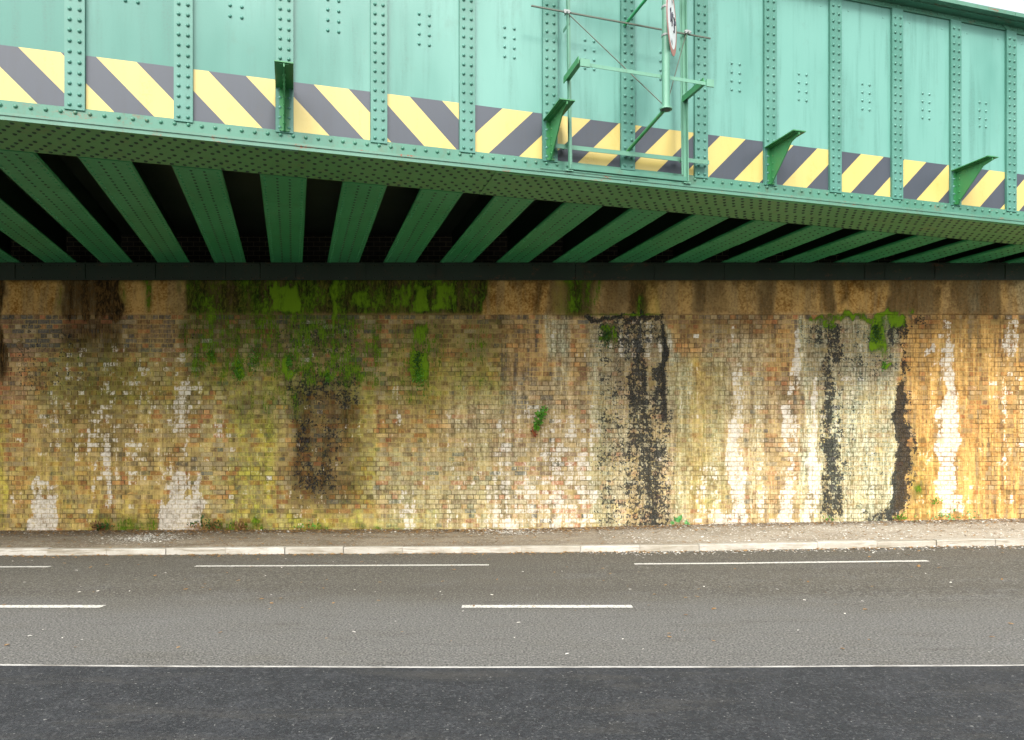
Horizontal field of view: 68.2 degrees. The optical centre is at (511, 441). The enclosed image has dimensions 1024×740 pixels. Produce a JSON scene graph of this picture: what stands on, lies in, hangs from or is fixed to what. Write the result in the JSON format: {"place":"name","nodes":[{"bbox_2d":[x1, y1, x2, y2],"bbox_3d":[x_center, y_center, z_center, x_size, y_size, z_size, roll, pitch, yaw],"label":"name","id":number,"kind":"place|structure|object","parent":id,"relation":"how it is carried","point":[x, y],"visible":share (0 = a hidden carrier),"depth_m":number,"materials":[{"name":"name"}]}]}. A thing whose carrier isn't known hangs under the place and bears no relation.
{"place":"outdoors","nodes":[
{"label":"outdoors","id":0,"kind":"place"},
{"bbox_2d":[0,546,1023,665],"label":"road","id":1,"kind":"structure","parent":0,"point":[763,614],"depth_m":7.74,"materials":[{"name":"grey asphalt"}]},
{"bbox_2d":[0,566,49,566],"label":"road marking","id":2,"kind":"object","parent":1,"relation":"on","point":[24,566],"visible":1,"depth_m":10.53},
{"bbox_2d":[0,605,104,607],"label":"road marking","id":3,"kind":"object","parent":1,"relation":"on","point":[49,606],"visible":1,"depth_m":7.85,"materials":[{"name":"white paint"}]},
{"bbox_2d":[194,564,488,566],"bbox_3d":[-2.360,1.724,10.510,4.080,0.017,0.108,0,0,0],"label":"road marking","id":4,"kind":"object","parent":1,"relation":"on","point":[345,565],"visible":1,"depth_m":10.52,"materials":[{"name":"white paint"}]},
{"bbox_2d":[0,538,1023,555],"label":"kerb","id":5,"kind":"structure","parent":1,"relation":"on","point":[50,551],"depth_m":11.68,"materials":[{"name":"concrete"}]},
{"bbox_2d":[0,518,1023,648],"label":"dead leaf litter","id":6,"kind":"object","parent":1,"relation":"on","point":[390,530],"visible":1,"depth_m":13.25,"materials":[{"name":"brown plant"}]},
{"bbox_2d":[0,664,1023,667],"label":"kerb","id":7,"kind":"structure","parent":1,"relation":"on","point":[511,666],"depth_m":5.43,"materials":[{"name":"grey concrete"}]},
{"bbox_2d":[9,518,1023,653],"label":"white fleck litter","id":8,"kind":"object","parent":1,"relation":"on","point":[143,538],"visible":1,"depth_m":12.78,"materials":[{"name":"white paper"}]},
{"bbox_2d":[462,605,632,607],"bbox_3d":[0.365,1.714,7.862,1.770,0.001,0.133,0,0,0],"label":"road marking","id":9,"kind":"object","parent":1,"relation":"on","point":[547,606],"visible":1,"depth_m":7.85,"materials":[{"name":"white paint"}]},
{"bbox_2d":[634,560,926,563],"bbox_3d":[3.740,1.680,10.510,4.080,0.045,0.108,0,0,0],"label":"road marking","id":10,"kind":"object","parent":1,"relation":"on","point":[791,562],"visible":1,"depth_m":10.51,"materials":[{"name":"white paint"}]},
{"bbox_2d":[0,665,1023,739],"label":"footway","id":11,"kind":"structure","parent":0,"point":[360,703],"depth_m":4.67,"materials":[{"name":"grey asphalt"}]},
{"bbox_2d":[0,519,1023,547],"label":"footway","id":12,"kind":"structure","parent":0,"point":[402,539],"depth_m":12.63,"materials":[{"name":"grey concrete"}]},
{"bbox_2d":[86,520,104,530],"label":"weed","id":13,"kind":"object","parent":12,"relation":"on","point":[95,527],"visible":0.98,"depth_m":13.62,"materials":[{"name":"brown plant"}]},
{"bbox_2d":[96,523,114,530],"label":"weed","id":14,"kind":"object","parent":12,"relation":"on","point":[103,526],"visible":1,"depth_m":13.64,"materials":[{"name":"green plant"}]},
{"bbox_2d":[188,522,218,530],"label":"weed","id":15,"kind":"object","parent":12,"relation":"on","point":[198,526],"visible":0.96,"depth_m":13.61,"materials":[{"name":"brown plant"}]},
{"bbox_2d":[187,515,231,530],"bbox_3d":[-5.436,1.494,13.592,0.800,0.362,0.293,0,0,0],"label":"weed","id":16,"kind":"object","parent":12,"relation":"on","point":[202,521],"visible":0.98,"depth_m":13.60,"materials":[{"name":"green plant"}]},
{"bbox_2d":[231,520,247,529],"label":"weed","id":17,"kind":"object","parent":12,"relation":"on","point":[242,527],"visible":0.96,"depth_m":13.63,"materials":[{"name":"brown plant"}]},
{"bbox_2d":[293,520,326,530],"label":"weed","id":18,"kind":"object","parent":12,"relation":"on","point":[309,526],"visible":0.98,"depth_m":13.61,"materials":[{"name":"green plant"}]},
{"bbox_2d":[670,514,689,525],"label":"weed","id":19,"kind":"object","parent":12,"relation":"on","point":[678,519],"visible":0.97,"depth_m":13.56,"materials":[{"name":"green plant"}]},
{"bbox_2d":[893,511,916,521],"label":"weed","id":20,"kind":"object","parent":12,"relation":"on","point":[901,517],"visible":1,"depth_m":13.59,"materials":[{"name":"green plant"}]},
{"bbox_2d":[926,506,979,520],"bbox_3d":[7.930,1.297,13.508,0.956,0.276,0.325,0,0,0],"label":"weed","id":21,"kind":"object","parent":12,"relation":"on","point":[942,515],"visible":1,"depth_m":13.60,"materials":[{"name":"green plant"}]},
{"bbox_2d":[960,0,1023,13],"label":"sky","id":22,"kind":"structure","parent":0,"point":[1011,5],"materials":[{"name":"white"}]},
{"label":"ground","id":23,"kind":"structure","parent":0,"visible":0},
{"bbox_2d":[0,236,1023,540],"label":"brick wall","id":24,"kind":"structure","parent":23,"relation":"on","point":[124,404],"depth_m":13.74,"materials":[{"name":"brick"}]},
{"bbox_2d":[204,348,215,363],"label":"moss tuft","id":25,"kind":"object","parent":24,"relation":"attached to","point":[212,354],"visible":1,"depth_m":13.72,"materials":[{"name":"green plant"}]},
{"bbox_2d":[231,354,244,386],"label":"moss tuft","id":26,"kind":"object","parent":24,"relation":"attached to","point":[234,371],"visible":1,"depth_m":13.72,"materials":[{"name":"green plant"}]},
{"bbox_2d":[244,344,259,372],"bbox_3d":[-4.723,-1.460,13.710,0.331,0.624,0.051,0,0,0],"label":"moss tuft","id":27,"kind":"object","parent":24,"relation":"attached to","point":[252,359],"visible":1,"depth_m":13.71,"materials":[{"name":"green plant"}]},
{"bbox_2d":[285,350,294,373],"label":"moss tuft","id":28,"kind":"object","parent":24,"relation":"attached to","point":[288,359],"visible":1,"depth_m":13.71,"materials":[{"name":"green plant"}]},
{"bbox_2d":[409,343,423,373],"bbox_3d":[-1.738,-1.504,13.714,0.264,0.563,0.051,0,0,0],"label":"moss tuft","id":29,"kind":"object","parent":24,"relation":"attached to","point":[417,357],"visible":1,"depth_m":13.72,"materials":[{"name":"green plant"}]},
{"bbox_2d":[412,361,425,396],"bbox_3d":[-1.706,-1.137,13.711,0.313,0.652,0.054,0,0,0],"label":"moss tuft","id":30,"kind":"object","parent":24,"relation":"attached to","point":[418,379],"visible":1,"depth_m":13.71,"materials":[{"name":"green plant"}]},
{"bbox_2d":[0,0,1023,279],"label":"railway bridge","id":31,"kind":"structure","parent":24,"relation":"on","point":[858,136],"depth_m":10.27,"materials":[{"name":"green paint"}]},
{"bbox_2d":[531,0,713,183],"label":"sign frame","id":32,"kind":"object","parent":31,"relation":"attached to","point":[684,160],"visible":0.99,"depth_m":9.54,"materials":[{"name":"green paint"}]},
{"bbox_2d":[660,0,676,111],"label":"height limit sign","id":33,"kind":"object","parent":32,"relation":"attached to","point":[669,36],"visible":1,"depth_m":9.03,"materials":[{"name":"metal"}]},
{"bbox_2d":[530,405,548,437],"bbox_3d":[0.487,-0.355,13.632,0.369,0.594,0.161,0,0,12],"label":"weed","id":34,"kind":"object","parent":24,"relation":"attached to","point":[537,421],"depth_m":13.62,"materials":[{"name":"green plant"}]},
{"bbox_2d":[596,325,614,349],"bbox_3d":[1.700,-1.937,13.713,0.344,0.582,0.050,0,0,0],"label":"moss tuft","id":35,"kind":"object","parent":24,"relation":"attached to","point":[606,336],"visible":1,"depth_m":13.71,"materials":[{"name":"green plant"}]},
{"bbox_2d":[867,314,884,345],"bbox_3d":[6.600,-2.025,13.712,0.332,0.588,0.054,0,0,0],"label":"moss tuft","id":36,"kind":"object","parent":24,"relation":"attached to","point":[877,332],"visible":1,"depth_m":13.71,"materials":[{"name":"green plant"}]},
{"bbox_2d":[930,497,942,504],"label":"weed","id":37,"kind":"object","parent":24,"relation":"attached to","point":[934,502],"visible":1,"depth_m":13.67,"materials":[{"name":"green plant"}]}
]}

